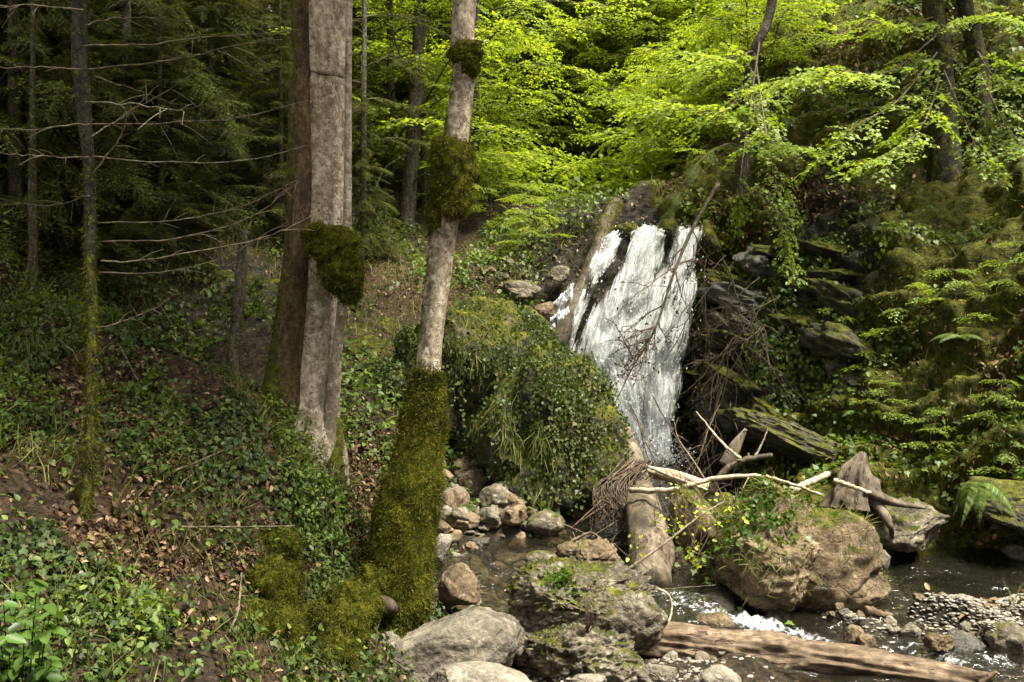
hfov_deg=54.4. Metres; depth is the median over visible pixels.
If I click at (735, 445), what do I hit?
broken branch
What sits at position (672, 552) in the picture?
curved root
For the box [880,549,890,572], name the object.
rock
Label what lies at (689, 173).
conifer bough
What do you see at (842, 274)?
cliff slab
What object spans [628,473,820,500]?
dead branch
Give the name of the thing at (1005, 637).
rock
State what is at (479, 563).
stone
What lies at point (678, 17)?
beech sapling
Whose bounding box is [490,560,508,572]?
stone
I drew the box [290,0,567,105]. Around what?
beech tree
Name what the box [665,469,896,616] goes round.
grassy boulder
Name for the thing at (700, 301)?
bare bush
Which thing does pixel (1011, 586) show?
stone
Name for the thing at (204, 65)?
dark tree
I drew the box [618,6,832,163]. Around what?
beech sapling
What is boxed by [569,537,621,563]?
rock
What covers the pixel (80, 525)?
fallen leaves
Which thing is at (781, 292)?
cliff undergrowth
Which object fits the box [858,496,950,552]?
boulder
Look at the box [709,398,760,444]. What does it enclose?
cliff slab
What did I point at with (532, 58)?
young tree
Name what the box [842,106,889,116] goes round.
fern
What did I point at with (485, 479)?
stone
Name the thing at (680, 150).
beech sapling
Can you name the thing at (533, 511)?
stone
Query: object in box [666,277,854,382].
bare bush
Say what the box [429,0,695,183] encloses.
beech tree
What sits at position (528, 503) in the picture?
stone
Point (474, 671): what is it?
boulder
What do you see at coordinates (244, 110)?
spruce tree
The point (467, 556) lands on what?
stone
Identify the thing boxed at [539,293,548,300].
stone
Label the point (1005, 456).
maple sapling
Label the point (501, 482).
stone
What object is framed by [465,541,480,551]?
stone
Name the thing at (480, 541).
stone
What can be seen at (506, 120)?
beech sapling
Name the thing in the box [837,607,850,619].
stone
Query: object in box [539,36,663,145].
beech sapling
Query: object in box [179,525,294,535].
dead branch
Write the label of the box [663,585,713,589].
dead branch
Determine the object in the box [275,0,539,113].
beech tree
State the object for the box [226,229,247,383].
dead tree
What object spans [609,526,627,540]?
dead stick
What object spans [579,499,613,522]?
dead stick
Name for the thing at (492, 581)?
stone
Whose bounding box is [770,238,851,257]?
cliff slab
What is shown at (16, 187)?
spruce tree
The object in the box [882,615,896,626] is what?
stone
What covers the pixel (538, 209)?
beech sapling
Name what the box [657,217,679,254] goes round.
mossy rock
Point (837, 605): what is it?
stone
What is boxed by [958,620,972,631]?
stone
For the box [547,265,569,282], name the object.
rock
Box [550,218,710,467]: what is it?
waterfall
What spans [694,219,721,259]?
mossy rock
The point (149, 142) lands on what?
spruce tree
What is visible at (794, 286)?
cliff slab
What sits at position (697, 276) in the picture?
cliff slab
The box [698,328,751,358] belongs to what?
cliff slab
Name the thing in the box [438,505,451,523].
stone
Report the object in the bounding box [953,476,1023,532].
rock ledge
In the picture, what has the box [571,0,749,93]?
beech tree
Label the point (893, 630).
stone
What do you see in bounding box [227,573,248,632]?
dead branch
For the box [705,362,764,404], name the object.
cliff slab
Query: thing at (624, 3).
beech sapling
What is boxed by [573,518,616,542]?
dead branch
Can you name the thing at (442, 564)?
stone
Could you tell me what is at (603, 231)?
leaning log
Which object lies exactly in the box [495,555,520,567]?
stone
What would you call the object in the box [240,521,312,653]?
mossy buttress
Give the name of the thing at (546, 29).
beech tree
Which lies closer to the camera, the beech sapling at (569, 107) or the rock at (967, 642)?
the rock at (967, 642)
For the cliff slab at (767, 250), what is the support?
on the terrain at (958, 212)
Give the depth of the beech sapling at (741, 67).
18.85 m
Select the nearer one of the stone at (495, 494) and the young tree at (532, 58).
the stone at (495, 494)
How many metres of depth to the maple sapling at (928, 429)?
12.70 m
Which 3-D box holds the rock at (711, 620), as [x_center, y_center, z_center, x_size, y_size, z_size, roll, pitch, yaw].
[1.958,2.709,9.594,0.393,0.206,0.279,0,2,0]
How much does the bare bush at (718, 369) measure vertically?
2.873 m
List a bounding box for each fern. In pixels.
[839,410,864,416]
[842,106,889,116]
[930,333,985,342]
[954,482,1017,525]
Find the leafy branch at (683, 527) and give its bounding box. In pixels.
[614,471,749,569]
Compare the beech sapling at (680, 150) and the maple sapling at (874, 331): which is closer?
the maple sapling at (874, 331)
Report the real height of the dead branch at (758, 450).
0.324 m
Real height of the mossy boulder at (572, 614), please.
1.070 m
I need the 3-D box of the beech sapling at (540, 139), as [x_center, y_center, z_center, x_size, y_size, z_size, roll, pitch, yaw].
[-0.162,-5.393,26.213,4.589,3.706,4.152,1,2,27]
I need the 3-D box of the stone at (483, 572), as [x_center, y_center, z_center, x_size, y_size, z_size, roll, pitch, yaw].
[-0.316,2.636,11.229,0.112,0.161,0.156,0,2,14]
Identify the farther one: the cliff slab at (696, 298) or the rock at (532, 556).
the cliff slab at (696, 298)
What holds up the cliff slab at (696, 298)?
on the terrain at (958, 212)
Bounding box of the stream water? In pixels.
[434,447,1023,681]
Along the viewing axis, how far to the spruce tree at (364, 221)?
17.50 m
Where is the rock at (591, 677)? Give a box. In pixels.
[570,673,606,681]
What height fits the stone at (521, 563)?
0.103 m
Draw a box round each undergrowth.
[0,84,634,536]
[0,243,444,681]
[0,259,460,681]
[4,388,369,681]
[28,0,855,196]
[105,0,1023,601]
[624,0,1023,629]
[643,82,1015,494]
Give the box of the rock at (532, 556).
[524,550,556,561]
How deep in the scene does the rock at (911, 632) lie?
9.56 m
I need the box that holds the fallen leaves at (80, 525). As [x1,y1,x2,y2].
[0,11,1023,681]
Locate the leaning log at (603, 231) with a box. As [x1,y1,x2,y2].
[556,197,623,346]
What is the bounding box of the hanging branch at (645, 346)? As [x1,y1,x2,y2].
[601,182,735,400]
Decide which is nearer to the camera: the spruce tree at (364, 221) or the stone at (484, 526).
the stone at (484, 526)
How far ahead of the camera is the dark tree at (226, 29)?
20.86 m
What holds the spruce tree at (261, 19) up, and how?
on the terrain at (958, 212)
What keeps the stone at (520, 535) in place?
on the terrain at (958, 212)
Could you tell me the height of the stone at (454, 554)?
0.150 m
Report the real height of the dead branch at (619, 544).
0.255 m
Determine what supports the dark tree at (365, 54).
on the terrain at (958, 212)
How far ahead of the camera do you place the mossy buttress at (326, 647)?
7.21 m
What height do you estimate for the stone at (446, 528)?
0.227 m
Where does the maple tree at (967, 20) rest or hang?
on the terrain at (958, 212)
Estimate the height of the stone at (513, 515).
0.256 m
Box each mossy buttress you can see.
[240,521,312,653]
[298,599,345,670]
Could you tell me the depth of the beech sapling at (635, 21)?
25.23 m
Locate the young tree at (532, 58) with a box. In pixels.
[485,0,606,181]
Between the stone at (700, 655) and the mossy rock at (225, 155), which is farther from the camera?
the mossy rock at (225, 155)
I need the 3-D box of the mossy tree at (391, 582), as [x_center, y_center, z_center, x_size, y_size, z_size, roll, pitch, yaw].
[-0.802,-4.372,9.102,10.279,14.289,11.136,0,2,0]
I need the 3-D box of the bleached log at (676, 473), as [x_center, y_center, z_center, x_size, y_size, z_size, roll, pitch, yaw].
[2.097,1.752,12.621,0.175,0.231,0.920,-2,3,-39]
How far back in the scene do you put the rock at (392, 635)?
8.34 m
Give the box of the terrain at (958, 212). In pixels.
[0,0,1023,681]
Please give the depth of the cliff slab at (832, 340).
14.23 m
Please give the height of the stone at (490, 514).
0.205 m
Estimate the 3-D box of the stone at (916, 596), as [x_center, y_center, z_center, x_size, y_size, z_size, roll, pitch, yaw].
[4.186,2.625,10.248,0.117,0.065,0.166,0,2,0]
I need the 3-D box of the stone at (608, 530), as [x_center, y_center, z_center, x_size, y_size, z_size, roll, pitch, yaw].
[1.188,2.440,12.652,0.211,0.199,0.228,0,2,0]
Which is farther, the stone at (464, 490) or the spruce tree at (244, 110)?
the spruce tree at (244, 110)
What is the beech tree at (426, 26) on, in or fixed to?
on the terrain at (958, 212)
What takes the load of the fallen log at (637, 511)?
on the terrain at (958, 212)
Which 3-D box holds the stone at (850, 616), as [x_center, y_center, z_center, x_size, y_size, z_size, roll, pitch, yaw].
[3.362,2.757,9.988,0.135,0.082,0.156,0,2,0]
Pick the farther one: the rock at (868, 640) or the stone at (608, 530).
the stone at (608, 530)
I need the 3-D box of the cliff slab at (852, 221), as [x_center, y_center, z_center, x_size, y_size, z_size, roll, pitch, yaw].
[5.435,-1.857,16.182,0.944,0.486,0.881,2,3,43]
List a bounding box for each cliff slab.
[685,364,714,384]
[687,264,722,290]
[689,272,713,306]
[692,398,733,433]
[695,281,779,322]
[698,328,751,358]
[699,384,721,399]
[701,310,736,348]
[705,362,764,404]
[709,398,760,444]
[715,432,734,440]
[716,272,763,290]
[728,312,768,338]
[731,243,779,281]
[749,244,804,260]
[750,396,806,428]
[759,372,810,403]
[764,308,820,331]
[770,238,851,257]
[773,270,805,294]
[789,333,803,348]
[797,321,879,366]
[799,381,855,414]
[802,265,866,283]
[802,277,866,321]
[819,311,833,320]
[823,358,860,386]
[841,211,866,228]
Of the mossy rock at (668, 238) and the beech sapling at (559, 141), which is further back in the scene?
the beech sapling at (559, 141)
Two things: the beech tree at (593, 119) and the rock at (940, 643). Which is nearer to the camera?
the rock at (940, 643)
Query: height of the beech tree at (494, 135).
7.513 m
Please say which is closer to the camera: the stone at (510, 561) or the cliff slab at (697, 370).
the stone at (510, 561)
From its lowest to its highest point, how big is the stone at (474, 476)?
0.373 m
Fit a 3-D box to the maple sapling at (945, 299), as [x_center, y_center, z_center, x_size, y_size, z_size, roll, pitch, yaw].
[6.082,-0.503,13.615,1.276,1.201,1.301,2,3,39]
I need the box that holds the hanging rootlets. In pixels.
[20,447,387,681]
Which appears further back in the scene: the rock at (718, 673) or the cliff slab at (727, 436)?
the cliff slab at (727, 436)
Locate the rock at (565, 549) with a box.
[555,541,577,557]
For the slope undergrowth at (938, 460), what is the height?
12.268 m
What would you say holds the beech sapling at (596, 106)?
on the terrain at (958, 212)
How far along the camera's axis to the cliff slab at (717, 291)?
16.14 m
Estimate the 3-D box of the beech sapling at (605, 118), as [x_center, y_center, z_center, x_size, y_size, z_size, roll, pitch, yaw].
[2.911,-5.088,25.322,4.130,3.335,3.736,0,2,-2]
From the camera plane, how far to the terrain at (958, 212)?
14.09 m
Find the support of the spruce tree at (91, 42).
on the terrain at (958, 212)
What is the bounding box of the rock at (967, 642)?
[932,629,986,663]
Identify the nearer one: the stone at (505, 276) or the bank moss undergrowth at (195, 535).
the bank moss undergrowth at (195, 535)
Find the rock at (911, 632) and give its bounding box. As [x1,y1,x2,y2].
[900,623,921,642]
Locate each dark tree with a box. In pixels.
[114,0,266,123]
[163,1,290,113]
[203,0,375,161]
[267,0,450,253]
[352,0,510,230]
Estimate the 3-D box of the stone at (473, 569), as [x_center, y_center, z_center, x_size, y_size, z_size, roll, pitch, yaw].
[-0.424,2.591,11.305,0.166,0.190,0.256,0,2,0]
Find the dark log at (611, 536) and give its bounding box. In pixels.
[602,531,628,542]
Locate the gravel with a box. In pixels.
[378,556,1023,681]
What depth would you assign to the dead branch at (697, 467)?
11.80 m
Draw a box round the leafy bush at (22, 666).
[0,577,67,681]
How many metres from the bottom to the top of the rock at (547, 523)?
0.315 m
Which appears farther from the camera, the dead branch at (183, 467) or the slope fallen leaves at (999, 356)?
the slope fallen leaves at (999, 356)
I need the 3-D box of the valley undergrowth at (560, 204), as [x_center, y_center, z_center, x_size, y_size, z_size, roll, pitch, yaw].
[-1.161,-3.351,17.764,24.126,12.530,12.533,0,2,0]
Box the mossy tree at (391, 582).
[302,0,486,680]
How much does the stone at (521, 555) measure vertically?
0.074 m
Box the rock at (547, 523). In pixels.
[527,510,564,536]
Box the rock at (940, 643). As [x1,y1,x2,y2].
[922,632,953,652]
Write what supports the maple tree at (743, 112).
on the terrain at (958, 212)
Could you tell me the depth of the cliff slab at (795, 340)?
14.98 m
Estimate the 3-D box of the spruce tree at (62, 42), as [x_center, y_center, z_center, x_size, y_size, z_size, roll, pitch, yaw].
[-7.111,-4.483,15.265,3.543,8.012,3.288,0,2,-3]
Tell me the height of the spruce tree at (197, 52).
13.366 m
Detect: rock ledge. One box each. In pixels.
[713,408,748,432]
[732,407,841,465]
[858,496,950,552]
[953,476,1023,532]
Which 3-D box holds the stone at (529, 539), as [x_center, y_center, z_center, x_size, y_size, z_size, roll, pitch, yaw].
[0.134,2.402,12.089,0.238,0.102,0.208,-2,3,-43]
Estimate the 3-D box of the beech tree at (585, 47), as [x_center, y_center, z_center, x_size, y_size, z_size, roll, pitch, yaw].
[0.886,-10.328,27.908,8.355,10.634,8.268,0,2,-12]
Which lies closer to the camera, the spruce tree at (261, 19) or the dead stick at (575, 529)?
the dead stick at (575, 529)
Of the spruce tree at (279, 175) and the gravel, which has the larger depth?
the spruce tree at (279, 175)
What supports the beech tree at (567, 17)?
on the terrain at (958, 212)
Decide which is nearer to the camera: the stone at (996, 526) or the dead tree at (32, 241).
the dead tree at (32, 241)
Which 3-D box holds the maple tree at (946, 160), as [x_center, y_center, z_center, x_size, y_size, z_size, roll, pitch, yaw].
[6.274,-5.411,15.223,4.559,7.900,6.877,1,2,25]
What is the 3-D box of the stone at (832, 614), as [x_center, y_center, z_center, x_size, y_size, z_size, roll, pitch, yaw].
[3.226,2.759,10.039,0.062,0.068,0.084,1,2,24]
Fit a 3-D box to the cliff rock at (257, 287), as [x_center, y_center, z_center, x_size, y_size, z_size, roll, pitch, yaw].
[-4.151,-0.301,15.816,1.902,1.677,1.541,0,2,0]
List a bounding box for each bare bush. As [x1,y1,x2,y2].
[591,244,771,403]
[631,397,708,499]
[656,382,769,511]
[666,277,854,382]
[669,299,807,473]
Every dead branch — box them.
[118,345,141,388]
[175,450,223,470]
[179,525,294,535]
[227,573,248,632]
[559,531,600,556]
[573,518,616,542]
[588,510,611,525]
[611,537,628,548]
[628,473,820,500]
[645,464,706,490]
[651,585,672,620]
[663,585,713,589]
[674,417,704,478]
[696,411,741,458]
[707,452,772,495]
[755,429,767,454]
[787,471,829,493]
[833,478,870,493]
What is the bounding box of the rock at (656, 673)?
[637,664,677,681]
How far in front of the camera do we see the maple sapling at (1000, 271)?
13.22 m
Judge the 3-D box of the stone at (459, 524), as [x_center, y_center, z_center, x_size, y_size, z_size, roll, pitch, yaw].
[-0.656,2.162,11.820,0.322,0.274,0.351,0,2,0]
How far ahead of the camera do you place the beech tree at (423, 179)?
20.33 m
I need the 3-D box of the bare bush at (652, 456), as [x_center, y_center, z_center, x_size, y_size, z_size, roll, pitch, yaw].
[2.420,2.009,13.850,1.629,2.348,1.753,0,2,0]
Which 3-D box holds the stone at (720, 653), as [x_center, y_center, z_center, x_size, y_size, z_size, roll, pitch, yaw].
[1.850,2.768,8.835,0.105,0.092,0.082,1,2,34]
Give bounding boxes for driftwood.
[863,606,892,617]
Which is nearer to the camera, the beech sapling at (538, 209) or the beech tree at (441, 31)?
the beech sapling at (538, 209)
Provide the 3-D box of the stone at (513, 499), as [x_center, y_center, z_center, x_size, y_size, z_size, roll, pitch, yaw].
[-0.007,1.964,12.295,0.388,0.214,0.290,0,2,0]
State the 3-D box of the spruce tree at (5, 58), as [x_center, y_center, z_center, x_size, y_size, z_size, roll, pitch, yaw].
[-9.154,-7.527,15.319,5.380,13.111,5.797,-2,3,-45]
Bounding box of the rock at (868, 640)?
[857,634,875,647]
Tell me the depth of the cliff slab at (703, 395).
16.15 m
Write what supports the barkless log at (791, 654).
on the terrain at (958, 212)
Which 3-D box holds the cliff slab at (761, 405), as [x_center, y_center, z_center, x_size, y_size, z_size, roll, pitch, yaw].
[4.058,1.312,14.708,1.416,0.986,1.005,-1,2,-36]
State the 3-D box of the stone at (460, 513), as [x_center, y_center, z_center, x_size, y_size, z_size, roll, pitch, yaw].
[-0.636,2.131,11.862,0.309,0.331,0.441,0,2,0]
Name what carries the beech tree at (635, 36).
on the terrain at (958, 212)
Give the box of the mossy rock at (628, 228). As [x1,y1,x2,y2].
[614,222,638,239]
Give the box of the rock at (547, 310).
[533,301,557,321]
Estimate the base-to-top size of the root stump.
1.032 m
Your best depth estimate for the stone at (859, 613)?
10.18 m
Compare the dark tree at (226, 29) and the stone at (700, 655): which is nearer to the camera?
the stone at (700, 655)
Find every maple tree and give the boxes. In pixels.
[587,0,835,290]
[728,0,1013,189]
[943,0,1023,164]
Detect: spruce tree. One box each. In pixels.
[0,0,113,216]
[0,0,167,300]
[0,0,179,306]
[0,0,216,107]
[0,0,258,243]
[0,0,274,209]
[27,3,273,126]
[74,0,245,298]
[106,0,290,149]
[117,0,291,232]
[177,0,358,167]
[193,3,359,64]
[218,0,291,239]
[273,6,405,190]
[282,8,408,109]
[352,55,411,273]
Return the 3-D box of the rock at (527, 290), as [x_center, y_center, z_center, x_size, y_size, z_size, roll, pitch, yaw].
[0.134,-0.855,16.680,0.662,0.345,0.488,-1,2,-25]
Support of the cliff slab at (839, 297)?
on the terrain at (958, 212)
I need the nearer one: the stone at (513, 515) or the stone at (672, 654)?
the stone at (672, 654)
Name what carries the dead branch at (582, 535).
in the stream water
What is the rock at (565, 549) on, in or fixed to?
in the stream water
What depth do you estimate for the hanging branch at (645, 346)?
14.96 m
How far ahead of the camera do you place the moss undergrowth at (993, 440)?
13.73 m
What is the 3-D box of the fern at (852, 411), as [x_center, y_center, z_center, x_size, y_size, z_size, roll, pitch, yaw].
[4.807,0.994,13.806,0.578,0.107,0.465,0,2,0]
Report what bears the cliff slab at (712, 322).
on the terrain at (958, 212)
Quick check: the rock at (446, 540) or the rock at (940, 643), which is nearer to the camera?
the rock at (940, 643)
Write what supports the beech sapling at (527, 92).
on the terrain at (958, 212)
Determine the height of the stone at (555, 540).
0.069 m
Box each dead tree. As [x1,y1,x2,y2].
[23,0,42,295]
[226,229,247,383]
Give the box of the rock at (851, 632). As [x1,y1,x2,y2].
[843,624,864,643]
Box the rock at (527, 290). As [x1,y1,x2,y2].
[502,280,540,299]
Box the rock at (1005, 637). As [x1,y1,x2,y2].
[984,620,1023,661]
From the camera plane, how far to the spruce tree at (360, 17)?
27.24 m
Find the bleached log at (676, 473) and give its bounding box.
[647,466,708,493]
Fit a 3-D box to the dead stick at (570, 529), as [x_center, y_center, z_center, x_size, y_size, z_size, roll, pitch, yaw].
[0.914,2.040,11.779,0.522,0.460,0.114,0,2,-10]
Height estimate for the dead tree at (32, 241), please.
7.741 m
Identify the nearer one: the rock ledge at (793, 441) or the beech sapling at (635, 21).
the rock ledge at (793, 441)
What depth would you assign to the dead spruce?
7.33 m
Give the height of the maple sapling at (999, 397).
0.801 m
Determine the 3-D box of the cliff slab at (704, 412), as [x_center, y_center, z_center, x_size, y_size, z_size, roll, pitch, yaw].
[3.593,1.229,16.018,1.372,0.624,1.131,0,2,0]
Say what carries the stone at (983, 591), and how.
on the terrain at (958, 212)
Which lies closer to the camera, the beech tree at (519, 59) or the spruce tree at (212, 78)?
the spruce tree at (212, 78)
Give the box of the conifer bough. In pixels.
[650,143,754,235]
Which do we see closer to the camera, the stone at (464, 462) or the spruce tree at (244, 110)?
the stone at (464, 462)
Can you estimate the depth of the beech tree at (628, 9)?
26.80 m
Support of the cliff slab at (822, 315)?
on the terrain at (958, 212)
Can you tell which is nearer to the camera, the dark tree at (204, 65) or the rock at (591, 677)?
the rock at (591, 677)
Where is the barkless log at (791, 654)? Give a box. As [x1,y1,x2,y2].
[636,621,997,681]
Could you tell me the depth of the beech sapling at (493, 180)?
19.48 m
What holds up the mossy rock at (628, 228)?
on the terrain at (958, 212)
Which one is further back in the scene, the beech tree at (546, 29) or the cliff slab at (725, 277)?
the beech tree at (546, 29)
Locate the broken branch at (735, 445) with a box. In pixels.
[719,428,746,469]
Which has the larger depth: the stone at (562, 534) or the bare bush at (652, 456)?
the bare bush at (652, 456)
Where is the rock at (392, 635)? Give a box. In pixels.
[378,631,400,659]
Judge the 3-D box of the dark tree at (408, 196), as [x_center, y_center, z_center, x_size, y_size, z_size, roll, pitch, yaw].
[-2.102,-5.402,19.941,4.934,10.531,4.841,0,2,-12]
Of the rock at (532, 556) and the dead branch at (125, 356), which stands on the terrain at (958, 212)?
the dead branch at (125, 356)
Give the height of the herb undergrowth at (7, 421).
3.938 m
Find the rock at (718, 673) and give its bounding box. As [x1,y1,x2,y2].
[692,664,741,681]
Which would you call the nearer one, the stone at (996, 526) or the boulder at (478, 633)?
the boulder at (478, 633)
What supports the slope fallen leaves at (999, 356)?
on the terrain at (958, 212)
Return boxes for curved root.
[668,532,675,569]
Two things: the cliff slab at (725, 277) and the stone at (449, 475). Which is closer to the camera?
the stone at (449, 475)
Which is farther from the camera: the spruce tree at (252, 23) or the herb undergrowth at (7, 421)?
the spruce tree at (252, 23)
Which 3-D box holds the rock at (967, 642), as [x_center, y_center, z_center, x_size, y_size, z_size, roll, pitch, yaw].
[4.213,2.870,9.391,0.461,0.305,0.386,-2,3,-44]
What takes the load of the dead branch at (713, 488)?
on the grassy boulder at (790, 551)
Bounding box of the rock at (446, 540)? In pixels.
[433,533,452,564]
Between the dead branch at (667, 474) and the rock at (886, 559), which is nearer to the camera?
the rock at (886, 559)
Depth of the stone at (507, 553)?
11.70 m
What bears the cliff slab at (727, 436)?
on the terrain at (958, 212)
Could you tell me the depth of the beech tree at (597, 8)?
25.84 m
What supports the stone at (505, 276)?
on the terrain at (958, 212)
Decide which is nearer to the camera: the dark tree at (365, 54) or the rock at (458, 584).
the rock at (458, 584)
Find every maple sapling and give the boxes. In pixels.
[814,306,870,342]
[841,329,880,372]
[849,380,911,428]
[859,282,932,354]
[900,404,965,464]
[906,260,994,333]
[963,373,1023,429]
[969,441,1023,479]
[975,237,1023,298]
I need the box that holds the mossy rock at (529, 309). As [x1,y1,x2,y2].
[523,305,560,342]
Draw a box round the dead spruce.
[0,0,334,518]
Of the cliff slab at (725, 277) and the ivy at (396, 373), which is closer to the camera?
the ivy at (396, 373)
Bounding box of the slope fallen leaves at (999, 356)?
[607,0,1023,667]
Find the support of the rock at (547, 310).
on the terrain at (958, 212)
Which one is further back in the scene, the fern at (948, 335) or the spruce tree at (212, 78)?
the spruce tree at (212, 78)
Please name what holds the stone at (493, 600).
on the terrain at (958, 212)
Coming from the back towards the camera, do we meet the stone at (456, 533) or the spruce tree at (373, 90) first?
the spruce tree at (373, 90)
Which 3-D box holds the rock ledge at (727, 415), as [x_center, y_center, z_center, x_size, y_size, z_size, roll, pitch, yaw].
[3.829,1.365,14.670,1.741,0.777,0.884,0,2,0]
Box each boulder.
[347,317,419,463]
[391,605,524,681]
[429,661,531,681]
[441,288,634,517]
[503,556,668,681]
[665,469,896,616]
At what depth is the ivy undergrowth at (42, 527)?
8.12 m
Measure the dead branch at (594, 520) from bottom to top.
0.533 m
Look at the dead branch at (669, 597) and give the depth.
9.18 m
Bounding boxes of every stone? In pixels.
[436,519,453,533]
[436,529,463,539]
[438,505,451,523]
[440,468,453,486]
[440,490,456,507]
[441,562,450,567]
[445,484,469,500]
[447,507,469,528]
[449,552,460,563]
[450,516,469,531]
[451,452,472,463]
[451,537,459,543]
[452,456,478,476]
[452,487,468,506]
[457,467,484,496]
[457,472,492,485]
[457,551,471,560]
[461,555,484,567]
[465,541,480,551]
[467,511,479,528]
[469,561,479,574]
[471,537,489,547]
[477,522,489,530]
[478,505,499,523]
[478,576,499,585]
[479,484,509,507]
[479,567,488,576]
[480,266,495,273]
[482,593,497,602]
[484,604,494,610]
[486,518,501,528]
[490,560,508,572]
[492,550,516,560]
[494,481,507,489]
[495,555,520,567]
[499,503,527,525]
[502,274,509,279]
[503,491,526,507]
[505,259,514,263]
[508,532,525,549]
[513,560,524,567]
[516,553,526,558]
[522,521,528,530]
[525,494,539,506]
[525,535,535,542]
[526,506,537,518]
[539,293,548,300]
[549,537,563,543]
[553,529,566,539]
[566,509,585,522]
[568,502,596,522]
[598,526,612,536]
[647,659,656,662]
[663,650,677,658]
[693,651,709,659]
[717,651,725,656]
[829,611,834,617]
[833,602,843,609]
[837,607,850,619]
[843,612,854,620]
[855,609,864,616]
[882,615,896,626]
[888,625,899,633]
[911,593,924,599]
[915,579,925,587]
[953,562,961,568]
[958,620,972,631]
[976,589,987,592]
[990,524,1001,529]
[1003,544,1023,560]
[1008,584,1017,590]
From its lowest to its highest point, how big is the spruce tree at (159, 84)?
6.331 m
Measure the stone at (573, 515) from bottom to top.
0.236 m
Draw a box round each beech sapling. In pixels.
[386,89,568,198]
[428,72,574,176]
[445,31,596,129]
[468,146,545,220]
[479,44,634,158]
[488,186,576,248]
[489,57,657,183]
[500,128,600,191]
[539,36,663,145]
[545,45,728,191]
[546,80,660,183]
[553,0,698,106]
[565,0,700,145]
[603,43,740,193]
[610,0,729,76]
[614,0,849,138]
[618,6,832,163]
[645,0,896,89]
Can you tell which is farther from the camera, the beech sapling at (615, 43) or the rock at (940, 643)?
the beech sapling at (615, 43)
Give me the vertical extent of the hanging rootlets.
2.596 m
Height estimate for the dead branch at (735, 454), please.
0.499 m
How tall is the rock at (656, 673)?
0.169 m
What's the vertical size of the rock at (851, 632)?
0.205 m
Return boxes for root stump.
[818,451,925,539]
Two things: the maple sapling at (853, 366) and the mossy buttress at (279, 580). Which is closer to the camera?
the mossy buttress at (279, 580)
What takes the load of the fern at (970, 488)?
on the terrain at (958, 212)
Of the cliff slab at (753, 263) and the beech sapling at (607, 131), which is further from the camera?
the beech sapling at (607, 131)
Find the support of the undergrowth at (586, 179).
on the terrain at (958, 212)
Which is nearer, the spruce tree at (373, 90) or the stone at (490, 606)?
the stone at (490, 606)
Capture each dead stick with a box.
[564,524,590,535]
[567,493,609,532]
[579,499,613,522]
[591,517,623,536]
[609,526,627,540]
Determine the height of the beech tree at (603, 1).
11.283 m
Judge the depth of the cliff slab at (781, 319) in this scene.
15.03 m
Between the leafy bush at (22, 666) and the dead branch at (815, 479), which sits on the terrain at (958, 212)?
the leafy bush at (22, 666)
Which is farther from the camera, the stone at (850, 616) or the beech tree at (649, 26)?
the beech tree at (649, 26)
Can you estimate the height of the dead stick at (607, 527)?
0.299 m
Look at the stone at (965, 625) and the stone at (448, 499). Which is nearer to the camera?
the stone at (965, 625)
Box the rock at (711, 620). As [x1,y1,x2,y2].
[695,612,735,629]
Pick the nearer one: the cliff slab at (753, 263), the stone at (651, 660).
the stone at (651, 660)
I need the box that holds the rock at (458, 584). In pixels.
[437,562,481,606]
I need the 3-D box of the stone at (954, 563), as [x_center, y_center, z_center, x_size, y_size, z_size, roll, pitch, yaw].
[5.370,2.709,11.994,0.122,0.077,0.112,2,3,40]
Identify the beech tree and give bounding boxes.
[260,0,367,484]
[261,0,553,182]
[269,0,587,208]
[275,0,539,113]
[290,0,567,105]
[352,0,609,127]
[352,0,641,196]
[353,2,529,48]
[360,0,638,172]
[367,0,529,70]
[373,0,654,149]
[374,0,654,177]
[425,0,708,144]
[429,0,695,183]
[438,12,653,55]
[450,0,668,55]
[488,0,709,127]
[538,0,744,143]
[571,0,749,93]
[571,0,750,41]
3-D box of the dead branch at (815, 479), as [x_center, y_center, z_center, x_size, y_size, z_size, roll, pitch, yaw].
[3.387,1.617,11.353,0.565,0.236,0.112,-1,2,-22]
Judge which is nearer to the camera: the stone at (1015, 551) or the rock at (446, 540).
the rock at (446, 540)
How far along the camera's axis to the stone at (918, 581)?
12.04 m
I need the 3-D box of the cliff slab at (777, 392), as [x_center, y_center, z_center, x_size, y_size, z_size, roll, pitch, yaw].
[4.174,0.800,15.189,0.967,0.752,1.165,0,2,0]
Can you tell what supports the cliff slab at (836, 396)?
on the terrain at (958, 212)
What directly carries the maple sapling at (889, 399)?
on the terrain at (958, 212)
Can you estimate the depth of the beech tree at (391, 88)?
20.77 m
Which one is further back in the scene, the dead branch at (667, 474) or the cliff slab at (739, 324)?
the cliff slab at (739, 324)
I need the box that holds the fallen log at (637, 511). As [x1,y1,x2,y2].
[589,422,671,603]
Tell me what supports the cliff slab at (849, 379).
on the terrain at (958, 212)
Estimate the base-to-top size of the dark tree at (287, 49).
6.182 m
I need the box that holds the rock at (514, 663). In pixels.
[512,632,530,666]

